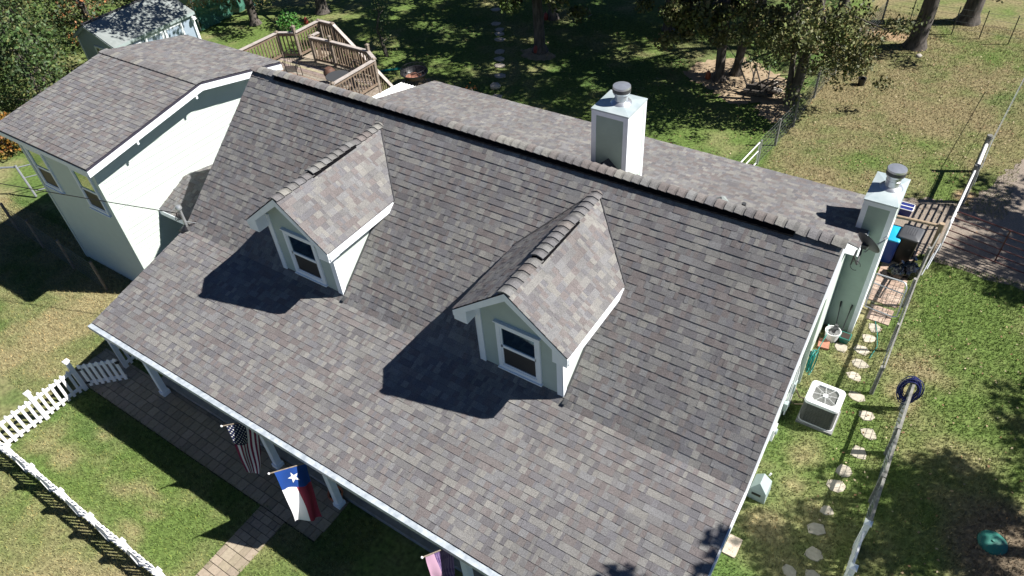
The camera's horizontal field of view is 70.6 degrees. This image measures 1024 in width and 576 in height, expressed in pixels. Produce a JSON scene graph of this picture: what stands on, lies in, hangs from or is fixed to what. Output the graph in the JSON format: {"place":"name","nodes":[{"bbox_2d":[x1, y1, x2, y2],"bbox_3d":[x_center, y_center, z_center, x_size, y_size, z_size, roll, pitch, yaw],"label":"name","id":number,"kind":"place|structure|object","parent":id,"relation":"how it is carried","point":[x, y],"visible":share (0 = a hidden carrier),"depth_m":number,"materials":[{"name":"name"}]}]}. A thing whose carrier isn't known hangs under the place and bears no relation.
{"place":"outdoors","nodes":[
{"label":"outdoors","id":0,"kind":"place"},
{"bbox_2d":[71,348,348,575],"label":"brick path","id":1,"kind":"structure","parent":0,"point":[230,556],"depth_m":18.01,"materials":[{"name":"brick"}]},
{"bbox_2d":[327,486,342,501],"bbox_3d":[-4.096,4.840,16.848,0.360,0.250,0.360,22,49,26],"label":"flower pot","id":2,"kind":"object","parent":1,"relation":"on","point":[329,494],"visible":0.38,"depth_m":16.78,"materials":[{"name":"brown ceramic"}]},
{"bbox_2d":[323,66,334,83],"bbox_3d":[-6.503,-7.554,25.788,0.543,0.628,0.528,22,49,26],"label":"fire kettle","id":3,"kind":"object","parent":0,"point":[327,70],"visible":0.47,"depth_m":25.59,"materials":[{"name":"metal"}]},
{"bbox_2d":[0,0,1023,575],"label":"lawn","id":4,"kind":"structure","parent":0,"point":[388,550],"depth_m":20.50,"materials":[{"name":"green plant"}]},
{"bbox_2d":[0,111,20,159],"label":"golden shrub","id":5,"kind":"object","parent":4,"relation":"on","point":[5,145],"visible":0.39,"depth_m":29.44,"materials":[{"name":"orange plant"}]},
{"bbox_2d":[0,83,27,135],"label":"cedar tree","id":6,"kind":"object","parent":4,"relation":"on","point":[4,105],"visible":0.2,"depth_m":30.96,"materials":[{"name":"green plant"}]},
{"bbox_2d":[0,35,28,113],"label":"cedar tree","id":7,"kind":"object","parent":4,"relation":"on","point":[7,109],"visible":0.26,"depth_m":31.87,"materials":[{"name":"green plant"}]},
{"bbox_2d":[0,164,44,196],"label":"tube gate","id":8,"kind":"structure","parent":4,"relation":"on","point":[23,178],"depth_m":26.75,"materials":[{"name":"metal"}]},
{"bbox_2d":[0,9,65,111],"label":"cedar tree","id":9,"kind":"object","parent":4,"relation":"on","point":[9,39],"visible":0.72,"depth_m":29.38,"materials":[{"name":"green plant"}]},
{"bbox_2d":[0,0,80,107],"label":"cedar tree","id":10,"kind":"object","parent":4,"relation":"on","point":[12,7],"visible":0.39,"depth_m":31.13,"materials":[{"name":"green plant"}]},
{"bbox_2d":[3,0,80,54],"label":"cedar tree","id":11,"kind":"object","parent":4,"relation":"on","point":[43,15],"visible":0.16,"depth_m":36.76,"materials":[{"name":"green plant"}]},
{"bbox_2d":[0,0,84,84],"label":"cedar tree","id":12,"kind":"object","parent":4,"relation":"on","point":[33,11],"visible":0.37,"depth_m":33.87,"materials":[{"name":"green plant"}]},
{"bbox_2d":[0,358,88,451],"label":"picket fence","id":13,"kind":"object","parent":4,"relation":"on","point":[37,405],"visible":0.97,"depth_m":19.03,"materials":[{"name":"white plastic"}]},
{"bbox_2d":[76,358,127,385],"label":"picket gate","id":14,"kind":"structure","parent":13,"relation":"attached to","point":[104,375],"depth_m":19.69,"materials":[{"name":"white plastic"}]},
{"bbox_2d":[0,202,108,290],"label":"shaded fence","id":15,"kind":"object","parent":4,"relation":"on","point":[38,239],"visible":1,"depth_m":24.04,"materials":[{"name":"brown metal"}]},
{"bbox_2d":[37,0,108,32],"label":"cedar tree","id":16,"kind":"object","parent":4,"relation":"on","point":[81,12],"visible":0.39,"depth_m":38.39,"materials":[{"name":"green plant"}]},
{"bbox_2d":[41,0,111,46],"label":"rusty tree","id":17,"kind":"object","parent":4,"relation":"on","point":[85,9],"visible":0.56,"depth_m":36.16,"materials":[{"name":"brown plant"}]},
{"bbox_2d":[0,442,164,575],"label":"picket fence","id":18,"kind":"object","parent":4,"relation":"on","point":[89,517],"visible":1,"depth_m":16.36,"materials":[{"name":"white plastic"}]},
{"bbox_2d":[110,0,135,10],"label":"cedar tree","id":19,"kind":"object","parent":4,"relation":"on","point":[121,4],"visible":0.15,"depth_m":38.10,"materials":[{"name":"green plant"}]},
{"bbox_2d":[73,0,201,59],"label":"garden shed","id":20,"kind":"structure","parent":4,"relation":"on","point":[136,22],"depth_m":33.44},
{"bbox_2d":[94,45,103,53],"bbox_3d":[-18.788,-10.628,33.242,0.750,0.950,0.040,22,49,26],"label":"window","id":21,"kind":"structure","parent":20,"relation":"in","point":[97,48],"depth_m":33.08,"materials":[{"name":"white glass"}]},
{"bbox_2d":[144,29,164,41],"bbox_3d":[-16.543,-11.136,33.985,0.040,1.700,1.000,22,49,26],"label":"shed door","id":22,"kind":"structure","parent":20,"relation":"in","point":[158,35],"depth_m":33.55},
{"bbox_2d":[163,21,184,37],"bbox_3d":[-15.968,-11.760,34.603,0.040,1.700,1.000,22,49,26],"label":"shed door","id":23,"kind":"structure","parent":20,"relation":"in","point":[176,29],"depth_m":34.22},
{"bbox_2d":[0,34,282,280],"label":"annex","id":24,"kind":"object","parent":4,"relation":"on","point":[145,124],"visible":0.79,"depth_m":21.36,"materials":[{"name":"grey"}]},
{"bbox_2d":[22,146,65,193],"bbox_3d":[-13.961,-3.532,21.520,1.040,1.490,0.075,22,49,26],"label":"window","id":25,"kind":"structure","parent":24,"relation":"in","point":[38,160],"depth_m":21.56,"materials":[{"name":"white glass"}]},
{"bbox_2d":[67,166,111,217],"bbox_3d":[-11.985,-2.739,20.480,1.040,1.490,0.075,22,49,26],"label":"window","id":26,"kind":"structure","parent":24,"relation":"in","point":[86,185],"depth_m":20.52,"materials":[{"name":"white glass"}]},
{"bbox_2d":[178,0,261,30],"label":"netted frame","id":27,"kind":"object","parent":4,"relation":"on","point":[212,12],"visible":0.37,"depth_m":38.23,"materials":[{"name":"metal"}]},
{"bbox_2d":[185,0,271,25],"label":"oak tree","id":28,"kind":"object","parent":4,"relation":"on","point":[252,14],"visible":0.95,"depth_m":37.60,"materials":[{"name":"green plant"}]},
{"bbox_2d":[197,511,279,575],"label":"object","id":29,"kind":"structure","parent":4,"relation":"on","point":[245,542],"depth_m":16.23,"materials":[{"name":"grey soil"}]},
{"bbox_2d":[276,10,302,30],"bbox_3d":[-11.333,-13.504,36.900,1.360,1.321,1.303,22,49,26],"label":"bush","id":30,"kind":"object","parent":4,"relation":"on","point":[287,18],"visible":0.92,"depth_m":36.75,"materials":[{"name":"green plant"}]},
{"bbox_2d":[238,18,393,96],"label":"raised deck","id":31,"kind":"structure","parent":4,"relation":"on","point":[313,64],"depth_m":26.91,"materials":[{"name":"brown wood"}]},
{"bbox_2d":[281,49,302,74],"bbox_3d":[-8.004,-8.006,26.122,0.588,1.014,0.696,-3,43,2],"label":"patio chair","id":32,"kind":"object","parent":31,"relation":"on","point":[289,67],"visible":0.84,"depth_m":26.16,"materials":[{"name":"black metal"}]},
{"bbox_2d":[325,70,348,86],"bbox_3d":[-6.006,-7.090,25.193,0.840,0.682,0.840,22,49,26],"label":"patio table","id":33,"kind":"object","parent":31,"relation":"on","point":[333,76],"visible":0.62,"depth_m":24.99,"materials":[{"name":"grey"}]},
{"bbox_2d":[340,59,365,81],"bbox_3d":[-5.642,-7.739,25.613,0.588,1.015,0.696,-30,48,-25],"label":"patio chair","id":34,"kind":"object","parent":31,"relation":"on","point":[355,67],"visible":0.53,"depth_m":25.67,"materials":[{"name":"black metal"}]},
{"bbox_2d":[314,0,330,14],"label":"oak tree","id":35,"kind":"object","parent":4,"relation":"on","point":[322,8],"visible":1,"depth_m":38.41,"materials":[{"name":"brown plant"}]},
{"bbox_2d":[364,0,397,57],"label":"sapling","id":36,"kind":"object","parent":4,"relation":"on","point":[382,41],"visible":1,"depth_m":33.44,"materials":[{"name":"green plant"}]},
{"bbox_2d":[380,68,400,71],"bbox_3d":[-5.566,-10.005,33.152,1.075,0.099,0.164,-9,43,-4],"label":"garden hose","id":37,"kind":"object","parent":4,"relation":"on","point":[391,69],"visible":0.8,"depth_m":33.11,"materials":[{"name":"teal"}]},
{"bbox_2d":[373,82,414,97],"bbox_3d":[-4.417,-5.465,25.988,1.300,3.018,3.550,22,49,26],"label":"patio cover","id":38,"kind":"object","parent":4,"relation":"on","point":[401,86],"visible":0.19,"depth_m":26.05,"materials":[{"name":"white"}]},
{"bbox_2d":[400,78,430,85],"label":"fire pit sand","id":39,"kind":"structure","parent":4,"relation":"on","point":[419,82],"depth_m":32.17,"materials":[{"name":"sand"}]},
{"bbox_2d":[400,62,427,85],"bbox_3d":[-4.266,-9.283,31.722,1.251,0.822,1.251,22,49,26],"label":"fire pit","id":40,"kind":"object","parent":39,"relation":"on","point":[418,72],"visible":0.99,"depth_m":31.74,"materials":[{"name":"black metal"}]},
{"bbox_2d":[490,82,500,89],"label":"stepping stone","id":41,"kind":"object","parent":4,"relation":"on","point":[495,85],"visible":1,"depth_m":31.15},
{"bbox_2d":[494,56,503,61],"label":"path stone","id":42,"kind":"object","parent":4,"relation":"on","point":[500,58],"visible":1,"depth_m":33.29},
{"bbox_2d":[494,63,504,67],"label":"path stone","id":43,"kind":"object","parent":4,"relation":"on","point":[499,65],"visible":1,"depth_m":32.78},
{"bbox_2d":[88,65,910,575],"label":"house","id":44,"kind":"structure","parent":4,"relation":"on","point":[472,333],"depth_m":14.94,"materials":[{"name":"grey"}]},
{"bbox_2d":[0,183,175,212],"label":"power cable","id":45,"kind":"object","parent":44,"relation":"attached to","point":[88,198],"visible":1,"depth_m":19.33,"materials":[{"name":"black metal"}]},
{"bbox_2d":[105,339,136,367],"bbox_3d":[-10.302,1.113,20.738,0.154,1.270,2.455,23,50,27],"label":"porch post","id":46,"kind":"object","parent":44,"relation":"attached to","point":[120,357],"visible":0.14,"depth_m":20.21,"materials":[{"name":"white wood"}]},
{"bbox_2d":[220,422,260,473],"bbox_3d":[-5.717,3.309,16.284,0.124,2.083,1.247,22,49,26],"label":"striped flag","id":47,"kind":"object","parent":44,"relation":"attached to","point":[246,440],"visible":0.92,"depth_m":16.16,"materials":[{"name":"multicoloured fabric"}]},
{"bbox_2d":[268,463,321,520],"bbox_3d":[-4.234,4.072,15.060,0.292,2.166,1.269,22,49,26],"label":"lone star flag","id":48,"kind":"object","parent":44,"relation":"attached to","point":[295,483],"visible":1,"depth_m":14.95,"materials":[{"name":"multicoloured fabric"}]},
{"bbox_2d":[421,549,454,575],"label":"purple flag","id":49,"kind":"object","parent":44,"relation":"attached to","point":[440,562],"visible":0.91,"depth_m":13.15,"materials":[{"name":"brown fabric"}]},
{"bbox_2d":[805,324,828,374],"bbox_3d":[7.877,1.438,18.597,0.251,0.798,1.876,22,49,26],"label":"garden hose","id":50,"kind":"object","parent":44,"relation":"hanging from","point":[812,356],"visible":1,"depth_m":18.08,"materials":[{"name":"teal"}]},
{"bbox_2d":[850,232,887,269],"bbox_3d":[7.680,-0.769,15.680,0.596,0.677,1.102,22,49,26],"label":"satellite dish","id":51,"kind":"object","parent":44,"relation":"attached to","point":[868,242],"visible":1,"depth_m":15.69,"materials":[{"name":"grey"}]},
{"bbox_2d":[494,73,505,77],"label":"path stone","id":52,"kind":"object","parent":4,"relation":"on","point":[499,75],"visible":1,"depth_m":32.06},
{"bbox_2d":[521,48,555,60],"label":"rocks","id":53,"kind":"object","parent":4,"relation":"on","point":[543,57],"visible":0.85,"depth_m":33.30,"materials":[{"name":"stone"}]},
{"bbox_2d":[498,0,591,54],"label":"oak tree","id":54,"kind":"object","parent":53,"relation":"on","point":[538,28],"visible":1,"depth_m":31.67,"materials":[{"name":"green plant"}]},
{"bbox_2d":[547,0,559,20],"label":"oak tree","id":55,"kind":"object","parent":4,"relation":"on","point":[554,16],"visible":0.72,"depth_m":35.98,"materials":[{"name":"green plant"}]},
{"bbox_2d":[394,2,1023,575],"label":"fallen leaves","id":56,"kind":"object","parent":4,"relation":"on","point":[856,186],"visible":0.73,"depth_m":27.05,"materials":[{"name":"brown plant"}]},
{"bbox_2d":[722,534,742,558],"bbox_3d":[4.718,5.528,15.481,0.280,0.040,0.480,22,49,26],"label":"stepping stone","id":57,"kind":"object","parent":4,"relation":"on","point":[734,542],"visible":1,"depth_m":15.46,"materials":[{"name":"stone"}]},
{"bbox_2d":[741,142,759,164],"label":"yard gate","id":58,"kind":"structure","parent":4,"relation":"on","point":[754,154],"depth_m":25.08,"materials":[{"name":"white plastic"}]},
{"bbox_2d":[747,473,771,503],"bbox_3d":[5.576,4.424,16.199,0.400,0.570,0.478,22,49,26],"label":"vent box","id":59,"kind":"object","parent":4,"relation":"on","point":[759,489],"visible":0.99,"depth_m":16.09,"materials":[{"name":"paint"}]},
{"bbox_2d":[782,564,795,575],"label":"stepping stone","id":60,"kind":"object","parent":4,"relation":"on","point":[788,570],"visible":1,"depth_m":15.02,"materials":[{"name":"stone"}]},
{"bbox_2d":[805,569,819,575],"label":"stepping stone","id":61,"kind":"object","parent":4,"relation":"on","point":[811,573],"visible":1,"depth_m":14.95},
{"bbox_2d":[804,546,823,561],"bbox_3d":[6.380,5.622,15.253,0.372,0.041,0.321,22,49,26],"label":"stepping stone","id":62,"kind":"object","parent":4,"relation":"on","point":[812,553],"visible":1,"depth_m":15.24,"materials":[{"name":"stone"}]},
{"bbox_2d":[807,522,825,535],"bbox_3d":[6.590,5.223,15.664,0.360,0.040,0.305,1,43,7],"label":"stepping stone","id":63,"kind":"object","parent":4,"relation":"on","point":[817,529],"visible":1,"depth_m":15.65,"materials":[{"name":"stone"}]},
{"bbox_2d":[791,380,845,435],"bbox_3d":[7.371,2.810,17.572,1.174,0.840,0.820,22,49,26],"label":"air conditioner","id":64,"kind":"object","parent":4,"relation":"on","point":[822,403],"visible":1,"depth_m":17.29,"materials":[{"name":"metal"}]},
{"bbox_2d":[756,0,888,164],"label":"yard fence","id":65,"kind":"object","parent":4,"relation":"on","point":[778,126],"visible":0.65,"depth_m":27.30,"materials":[{"name":"metal"}]},
{"bbox_2d":[817,337,829,350],"bbox_3d":[8.383,1.506,19.442,0.280,0.070,0.340,15,46,20],"label":"brick slab","id":66,"kind":"object","parent":4,"relation":"on","point":[825,344],"depth_m":19.39,"materials":[{"name":"brick"}]},
{"bbox_2d":[820,505,833,514],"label":"stepping stone","id":67,"kind":"object","parent":4,"relation":"on","point":[825,510],"visible":1,"depth_m":15.94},
{"bbox_2d":[825,324,841,342],"bbox_3d":[8.629,1.206,19.453,0.410,0.474,0.410,22,49,26],"label":"bucket","id":68,"kind":"object","parent":4,"relation":"on","point":[834,332],"visible":0.95,"depth_m":19.43,"materials":[{"name":"white plastic"}]},
{"bbox_2d":[826,480,845,492],"bbox_3d":[7.349,4.482,16.390,0.400,0.041,0.364,22,49,26],"label":"stepping stone","id":69,"kind":"object","parent":4,"relation":"on","point":[837,486],"visible":1,"depth_m":16.37,"materials":[{"name":"stone"}]},
{"bbox_2d":[835,343,846,352],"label":"stepping stone","id":70,"kind":"object","parent":4,"relation":"on","point":[841,347],"visible":1,"depth_m":19.34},
{"bbox_2d":[835,0,849,15],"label":"oak tree","id":71,"kind":"object","parent":4,"relation":"on","point":[843,3],"visible":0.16,"depth_m":33.97,"materials":[{"name":"green plant"}]},
{"bbox_2d":[835,464,851,476],"bbox_3d":[7.646,4.226,16.639,0.336,0.040,0.360,22,49,26],"label":"stepping stone","id":72,"kind":"object","parent":4,"relation":"on","point":[844,470],"visible":1,"depth_m":16.63,"materials":[{"name":"stone"}]},
{"bbox_2d":[839,331,851,343],"bbox_3d":[8.960,1.353,19.463,0.280,0.203,0.280,22,49,26],"label":"planter","id":73,"kind":"object","parent":4,"relation":"on","point":[844,337],"visible":1,"depth_m":19.39,"materials":[{"name":"green plastic"}]},
{"bbox_2d":[846,371,860,380],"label":"stepping stone","id":74,"kind":"object","parent":4,"relation":"on","point":[852,375],"visible":1,"depth_m":18.61,"materials":[{"name":"stone"}]},
{"bbox_2d":[848,390,864,401],"bbox_3d":[8.655,2.735,18.151,0.419,0.041,0.288,22,49,26],"label":"stepping stone","id":75,"kind":"object","parent":4,"relation":"on","point":[856,396],"visible":1,"depth_m":18.14,"materials":[{"name":"stone"}]},
{"bbox_2d":[843,518,872,575],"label":"picket fence","id":76,"kind":"object","parent":4,"relation":"on","point":[851,568],"visible":1,"depth_m":14.56,"materials":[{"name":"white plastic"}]},
{"bbox_2d":[850,445,866,459],"bbox_3d":[8.148,3.869,16.976,0.337,0.041,0.351,22,49,26],"label":"stepping stone","id":77,"kind":"object","parent":4,"relation":"on","point":[858,452],"visible":1,"depth_m":16.95,"materials":[{"name":"stone"}]},
{"bbox_2d":[852,358,868,368],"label":"stepping stone","id":78,"kind":"object","parent":4,"relation":"on","point":[859,363],"visible":1,"depth_m":18.89,"materials":[{"name":"stone"}]},
{"bbox_2d":[853,344,869,355],"bbox_3d":[9.316,1.654,19.254,0.416,0.041,0.329,22,49,26],"label":"stepping stone","id":79,"kind":"object","parent":4,"relation":"on","point":[860,349],"visible":1,"depth_m":19.23,"materials":[{"name":"stone"}]},
{"bbox_2d":[858,76,866,85],"bbox_3d":[14.224,-8.450,29.369,0.331,0.426,0.325,22,49,26],"label":"bucket","id":80,"kind":"object","parent":4,"relation":"on","point":[862,80],"visible":0.91,"depth_m":29.36,"materials":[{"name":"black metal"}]},
{"bbox_2d":[859,411,874,420],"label":"stepping stone","id":81,"kind":"object","parent":4,"relation":"on","point":[863,415],"visible":1,"depth_m":17.70,"materials":[{"name":"stone"}]},
{"bbox_2d":[860,428,875,439],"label":"stepping stone","id":82,"kind":"object","parent":4,"relation":"on","point":[870,434],"visible":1,"depth_m":17.33,"materials":[{"name":"stone"}]},
{"bbox_2d":[862,334,876,341],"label":"stepping stone","id":83,"kind":"object","parent":4,"relation":"on","point":[869,338],"visible":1,"depth_m":19.51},
{"bbox_2d":[869,323,881,332],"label":"stepping stone","id":84,"kind":"object","parent":4,"relation":"on","point":[872,327],"visible":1,"depth_m":19.77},
{"bbox_2d":[869,321,877,358],"bbox_3d":[9.773,1.389,19.445,0.160,0.053,1.469,16,47,21],"label":"thin hose","id":85,"kind":"object","parent":84,"relation":"on","point":[877,341],"visible":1,"depth_m":19.34,"materials":[{"name":"teal"}]},
{"bbox_2d":[863,382,915,524],"bbox_3d":[8.402,3.831,16.206,0.102,1.070,4.251,22,49,26],"label":"wire fence","id":86,"kind":"object","parent":4,"relation":"on","point":[874,497],"visible":0.89,"depth_m":16.00,"materials":[{"name":"grey metal"}]},
{"bbox_2d":[896,376,924,404],"bbox_3d":[9.479,2.431,17.214,0.564,0.799,0.310,22,49,26],"label":"garden hose","id":87,"kind":"object","parent":86,"relation":"hanging from","point":[903,383],"visible":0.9,"depth_m":17.17,"materials":[{"name":"blue"}]},
{"bbox_2d":[869,215,944,394],"bbox_3d":[10.287,0.216,19.719,1.476,1.350,6.148,22,49,26],"label":"wire fence","id":88,"kind":"object","parent":4,"relation":"on","point":[929,255],"visible":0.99,"depth_m":19.92,"materials":[{"name":"grey metal"}]},
{"bbox_2d":[901,0,1002,51],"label":"oak tree","id":89,"kind":"object","parent":4,"relation":"on","point":[917,41],"visible":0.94,"depth_m":30.82,"materials":[{"name":"brown plant"}]},
{"bbox_2d":[886,0,1023,43],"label":"field fence","id":90,"kind":"object","parent":4,"relation":"on","point":[970,23],"visible":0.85,"depth_m":31.53,"materials":[{"name":"grey"}]},
{"bbox_2d":[953,0,985,26],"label":"oak tree","id":91,"kind":"object","parent":4,"relation":"on","point":[975,6],"visible":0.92,"depth_m":32.58,"materials":[{"name":"brown plant"}]},
{"bbox_2d":[959,79,1023,203],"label":"fence","id":92,"kind":"object","parent":4,"relation":"on","point":[981,155],"visible":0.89,"depth_m":23.48,"materials":[{"name":"grey metal"}]},
{"bbox_2d":[977,530,1007,555],"bbox_3d":[10.090,5.319,15.159,0.580,0.100,0.577,22,49,26],"label":"green disc","id":93,"kind":"object","parent":4,"relation":"on","point":[989,540],"visible":1,"depth_m":15.13,"materials":[{"name":"plastic"}]},
{"bbox_2d":[661,0,675,31],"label":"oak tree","id":94,"kind":"object","parent":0,"point":[665,27],"visible":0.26,"depth_m":34.22,"materials":[{"name":"green plant"}]},
{"bbox_2d":[683,57,792,122],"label":"sandy ground","id":95,"kind":"structure","parent":0,"point":[771,109],"depth_m":30.11,"materials":[{"name":"sand"}]},
{"bbox_2d":[653,0,738,82],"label":"oak tree","id":96,"kind":"object","parent":95,"relation":"on","point":[684,17],"visible":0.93,"depth_m":28.84,"materials":[{"name":"green plant"}]},
{"bbox_2d":[705,69,710,79],"bbox_3d":[8.292,-9.045,30.540,0.240,0.460,0.240,22,49,26],"label":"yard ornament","id":97,"kind":"object","parent":95,"relation":"on","point":[708,75],"visible":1,"depth_m":30.50,"materials":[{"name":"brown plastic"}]},
{"bbox_2d":[635,0,783,76],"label":"oak tree","id":98,"kind":"object","parent":95,"relation":"on","point":[735,70],"visible":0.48,"depth_m":28.11,"materials":[{"name":"green plant"}]},
{"bbox_2d":[727,46,808,97],"bbox_3d":[10.262,-8.721,29.197,1.941,1.642,3.434,-23,46,-18],"label":"brush pile","id":99,"kind":"object","parent":95,"relation":"on","point":[762,88],"visible":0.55,"depth_m":29.15,"materials":[{"name":"brown plant"}]},
{"bbox_2d":[718,0,931,106],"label":"oak tree","id":100,"kind":"object","parent":95,"relation":"on","point":[808,31],"visible":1,"depth_m":25.90,"materials":[{"name":"green plant"}]},
{"bbox_2d":[866,250,918,325],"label":"side paving","id":101,"kind":"structure","parent":0,"point":[893,285],"depth_m":20.68,"materials":[{"name":"stone"}]},
{"bbox_2d":[864,273,907,317],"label":"gate","id":102,"kind":"structure","parent":101,"relation":"on","point":[872,285],"depth_m":19.84,"materials":[{"name":"metal"}]},
{"bbox_2d":[880,224,902,263],"bbox_3d":[11.281,-1.289,21.516,0.400,0.945,0.800,22,49,26],"label":"recycling bin","id":103,"kind":"object","parent":101,"relation":"on","point":[893,242],"visible":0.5,"depth_m":21.25,"materials":[{"name":"blue plastic"}]},
{"bbox_2d":[887,260,905,278],"bbox_3d":[11.247,-0.580,21.044,0.536,0.593,0.489,22,49,26],"label":"trash bag","id":104,"kind":"object","parent":101,"relation":"on","point":[896,271],"visible":0.98,"depth_m":20.97,"materials":[{"name":"black"}]},
{"bbox_2d":[892,223,924,262],"bbox_3d":[11.687,-1.266,21.390,0.570,1.072,0.770,25,50,28],"label":"trash bin","id":105,"kind":"object","parent":101,"relation":"on","point":[910,235],"visible":0.94,"depth_m":21.07,"materials":[{"name":"black"}]},
{"bbox_2d":[901,257,919,278],"bbox_3d":[11.584,-0.630,21.007,0.547,0.673,0.612,22,49,26],"label":"trash bag","id":106,"kind":"object","parent":101,"relation":"on","point":[912,269],"visible":0.85,"depth_m":20.90,"materials":[{"name":"black"}]},
{"bbox_2d":[897,201,914,216],"bbox_3d":[12.593,-2.507,23.193,0.497,0.324,0.418,22,49,26],"label":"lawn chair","id":107,"kind":"object","parent":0,"point":[906,209],"visible":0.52,"depth_m":23.07,"materials":[{"name":"blue"}]},
{"bbox_2d":[894,159,1023,290],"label":"gravel driveway","id":108,"kind":"structure","parent":0,"point":[952,255],"depth_m":22.53,"materials":[{"name":"gravel"}]},
{"bbox_2d":[937,170,975,251],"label":"pipe gate","id":109,"kind":"structure","parent":108,"relation":"on","point":[957,209],"depth_m":21.45,"materials":[{"name":"white metal"}]},
{"bbox_2d":[943,211,1023,273],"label":"pipe gate","id":110,"kind":"structure","parent":108,"relation":"on","point":[997,255],"depth_m":21.03,"materials":[{"name":"metal"}]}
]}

